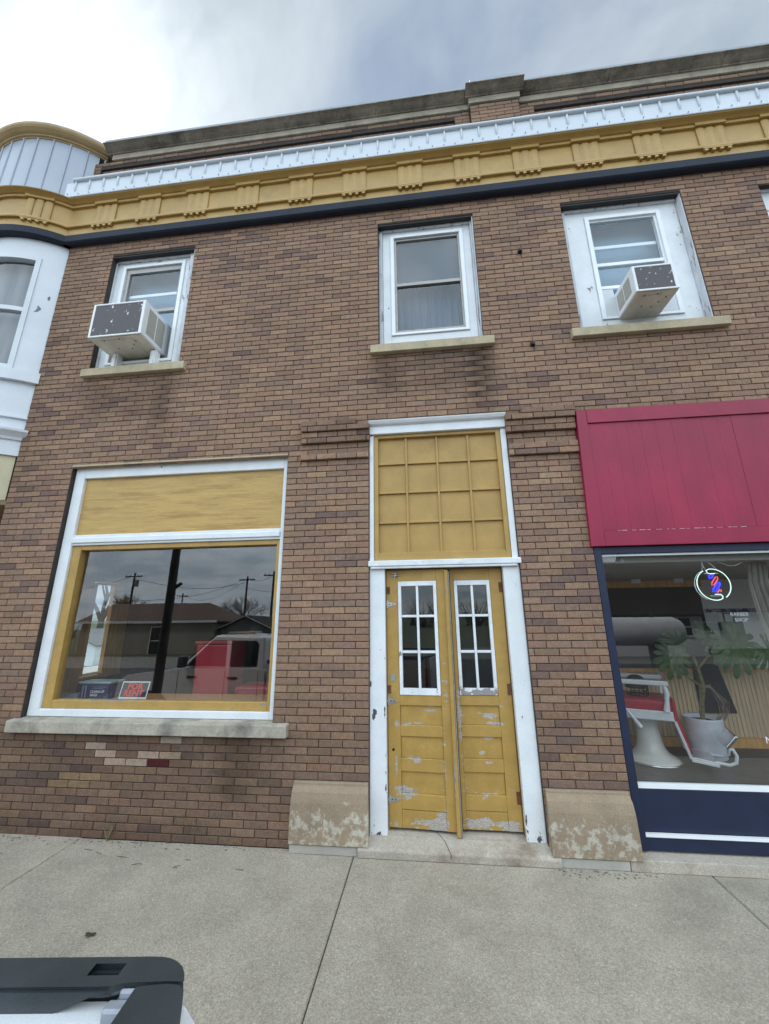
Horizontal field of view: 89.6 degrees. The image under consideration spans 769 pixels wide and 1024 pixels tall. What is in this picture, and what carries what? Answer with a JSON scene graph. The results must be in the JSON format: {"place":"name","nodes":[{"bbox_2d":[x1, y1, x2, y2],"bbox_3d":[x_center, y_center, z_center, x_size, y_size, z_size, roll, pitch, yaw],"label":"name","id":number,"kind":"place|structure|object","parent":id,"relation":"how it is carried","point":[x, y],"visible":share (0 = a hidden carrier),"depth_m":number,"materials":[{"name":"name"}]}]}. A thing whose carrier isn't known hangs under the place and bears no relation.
{"place":"outdoors","nodes":[
{"label":"outdoors","id":0,"kind":"place"},
{"bbox_2d":[60,692,79,697],"bbox_3d":[-3.405,1.999,4.236,0.270,0.042,0.220,-2,-15,6],"label":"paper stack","id":1,"kind":"object","parent":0,"point":[73,695],"visible":0.5,"depth_m":4.15,"materials":[{"name":"grey paper"}]},
{"bbox_2d":[82,665,98,673],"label":"side street","id":2,"kind":"structure","parent":0,"point":[89,669],"depth_m":31.68,"materials":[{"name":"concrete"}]},
{"bbox_2d":[84,628,104,665],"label":"garage","id":3,"kind":"structure","parent":0,"point":[94,647],"depth_m":38.04,"materials":[{"name":"white"}]},
{"bbox_2d":[84,621,105,666],"bbox_3d":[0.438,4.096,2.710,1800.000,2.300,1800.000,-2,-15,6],"label":"ground","id":4,"kind":"structure","parent":0,"point":[93,624],"depth_m":274.59,"materials":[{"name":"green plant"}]},
{"bbox_2d":[94,585,111,628],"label":"bare tree","id":5,"kind":"object","parent":4,"relation":"on","point":[101,616],"depth_m":51.15,"materials":[{"name":"grey plant"}]},
{"bbox_2d":[0,956,194,1023],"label":"pickup truck","id":6,"kind":"object","parent":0,"point":[100,990],"visible":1,"depth_m":0.71,"materials":[{"name":"silver metal"}]},
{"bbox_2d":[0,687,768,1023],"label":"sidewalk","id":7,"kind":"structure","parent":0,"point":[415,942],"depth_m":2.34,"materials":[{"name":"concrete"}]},
{"bbox_2d":[85,932,96,935],"bbox_3d":[-1.782,2.551,2.338,0.071,0.010,0.042,-2,-15,6],"label":"dead leaf","id":8,"kind":"object","parent":7,"relation":"on","point":[89,933],"visible":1,"depth_m":2.34,"materials":[{"name":"brown plant"}]},
{"bbox_2d":[102,821,112,840],"bbox_3d":[-2.391,2.766,3.358,0.104,0.150,0.065,-9,-17,27],"label":"weed","id":9,"kind":"object","parent":7,"relation":"on","point":[107,835],"visible":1,"depth_m":3.35,"materials":[{"name":"plant"}]},
{"bbox_2d":[2,835,662,879],"bbox_3d":[-1.086,2.745,3.068,6.200,0.008,0.331,-2,-15,6],"label":"grit","id":10,"kind":"object","parent":7,"relation":"on","point":[268,849],"visible":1,"depth_m":3.10,"materials":[{"name":"grey gravel"}]},
{"bbox_2d":[0,42,768,878],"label":"brick building","id":11,"kind":"structure","parent":7,"relation":"on","point":[416,462],"depth_m":4.17,"materials":[{"name":"brown brick"}]},
{"bbox_2d":[0,253,41,367],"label":"turret window","id":12,"kind":"structure","parent":11,"relation":"in","point":[17,280],"depth_m":5.05,"materials":[{"name":"white paint"}]},
{"bbox_2d":[79,583,116,675],"bbox_3d":[-4.120,1.667,5.572,0.060,1.255,0.370,-2,-15,6],"label":"side window","id":13,"kind":"structure","parent":11,"relation":"in","point":[114,587],"depth_m":5.62,"materials":[{"name":"orange wood"}]},
{"bbox_2d":[79,682,119,698],"bbox_3d":[-3.076,1.930,4.184,0.320,0.144,0.162,-2,-15,6],"label":"sign","id":14,"kind":"object","parent":11,"relation":"on","point":[99,691],"visible":0.98,"depth_m":4.12,"materials":[{"name":"blue plastic"}]},
{"bbox_2d":[78,679,124,683],"bbox_3d":[-3.093,1.855,4.239,0.380,0.022,0.200,-2,-15,6],"label":"plastic tray","id":15,"kind":"object","parent":14,"relation":"on","point":[101,681],"visible":1,"depth_m":4.17,"materials":[{"name":"plastic"}]},
{"bbox_2d":[88,300,170,366],"bbox_3d":[-3.097,-2.086,4.775,0.668,0.680,0.570,-2,-15,6],"label":"air conditioner","id":16,"kind":"object","parent":11,"relation":"attached to","point":[119,333],"visible":0.84,"depth_m":4.58,"materials":[{"name":"white metal"}]},
{"bbox_2d":[118,681,150,698],"bbox_3d":[-2.502,1.805,3.863,0.295,0.205,0.056,-2,-15,6],"label":"for rent sign","id":17,"kind":"object","parent":11,"relation":"on","point":[134,689],"visible":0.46,"depth_m":3.87,"materials":[{"name":"black"}]},
{"bbox_2d":[80,248,194,378],"bbox_3d":[-2.994,-2.523,4.997,1.320,1.895,0.365,-2,-15,6],"label":"window","id":18,"kind":"structure","parent":11,"relation":"in","point":[167,294],"depth_m":5.12,"materials":[{"name":"white paint"}]},
{"bbox_2d":[4,454,288,738],"bbox_3d":[-2.226,0.747,3.962,2.747,2.704,0.230,-2,-15,6],"label":"shop window","id":19,"kind":"structure","parent":11,"relation":"in","point":[231,503],"depth_m":4.10,"materials":[{"name":"white paint"}]},
{"bbox_2d":[192,639,246,693],"bbox_3d":[-1.957,2.246,4.503,0.455,1.435,0.405,-2,-15,6],"label":"red cabinet","id":20,"kind":"object","parent":11,"relation":"on","point":[219,665],"visible":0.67,"depth_m":4.46,"materials":[{"name":"red metal"}]},
{"bbox_2d":[234,681,267,694],"bbox_3d":[-1.403,2.463,4.401,0.560,0.950,0.390,-2,-15,6],"label":"padded stool","id":21,"kind":"object","parent":11,"relation":"on","point":[255,687],"visible":0.23,"depth_m":4.36,"materials":[{"name":"red leather"}]},
{"bbox_2d":[386,569,462,837],"bbox_3d":[0.324,1.604,3.470,0.609,2.160,0.072,-3,-15,10],"label":"door","id":22,"kind":"structure","parent":11,"relation":"in","point":[424,776],"depth_m":3.39,"materials":[{"name":"paint"}]},
{"bbox_2d":[370,215,494,355],"bbox_3d":[0.521,-2.671,4.627,1.349,1.913,0.344,-2,-15,6],"label":"window","id":23,"kind":"structure","parent":11,"relation":"in","point":[429,300],"depth_m":4.71,"materials":[{"name":"white paint"}]},
{"bbox_2d":[449,568,523,831],"bbox_3d":[0.881,1.581,3.456,0.494,2.135,0.053,-2,-15,6],"label":"door","id":24,"kind":"structure","parent":11,"relation":"in","point":[491,799],"depth_m":3.36,"materials":[{"name":"paint"}]},
{"bbox_2d":[560,192,731,338],"bbox_3d":[2.756,-2.749,4.406,1.540,1.900,0.365,-2,-15,6],"label":"window","id":25,"kind":"structure","parent":11,"relation":"in","point":[600,258],"depth_m":4.43,"materials":[{"name":"white paint"}]},
{"bbox_2d":[614,262,679,318],"bbox_3d":[2.745,-2.288,4.136,0.413,0.324,0.530,-2,-15,6],"label":"air conditioner","id":26,"kind":"object","parent":11,"relation":"attached to","point":[651,290],"visible":0.91,"depth_m":3.93,"materials":[{"name":"white metal"}]},
{"bbox_2d":[620,672,738,768],"bbox_3d":[3.367,2.328,4.678,1.230,1.250,0.693,-9,-17,27],"label":"barber chair","id":27,"kind":"object","parent":11,"relation":"on","point":[646,714],"visible":0.81,"depth_m":4.52,"materials":[{"name":"white metal"}]},
{"bbox_2d":[652,621,768,761],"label":"potted plant","id":28,"kind":"object","parent":11,"relation":"on","point":[703,730],"visible":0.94,"depth_m":4.83,"materials":[{"name":"green plant"}]},
{"bbox_2d":[694,561,741,600],"bbox_3d":[3.041,0.621,3.504,0.442,0.354,0.026,-2,-15,6],"label":"neon sign","id":29,"kind":"object","parent":11,"relation":"hanging from","point":[715,583],"visible":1,"depth_m":3.50,"materials":[{"name":"white glass"}]},
{"bbox_2d":[758,185,768,214],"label":"window","id":30,"kind":"structure","parent":11,"relation":"in","point":[764,189],"depth_m":4.41,"materials":[{"name":"white paint"}]},
{"bbox_2d":[0,0,768,620],"label":"sky","id":31,"kind":"structure","parent":0,"point":[102,70],"materials":[{"name":"white"}]},
{"bbox_2d":[625,674,648,696],"bbox_3d":[3.123,2.139,4.802,0.250,0.234,0.250,-2,-15,6],"label":"helmet","id":32,"kind":"object","parent":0,"point":[635,686],"visible":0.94,"depth_m":4.72,"materials":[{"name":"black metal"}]}
]}

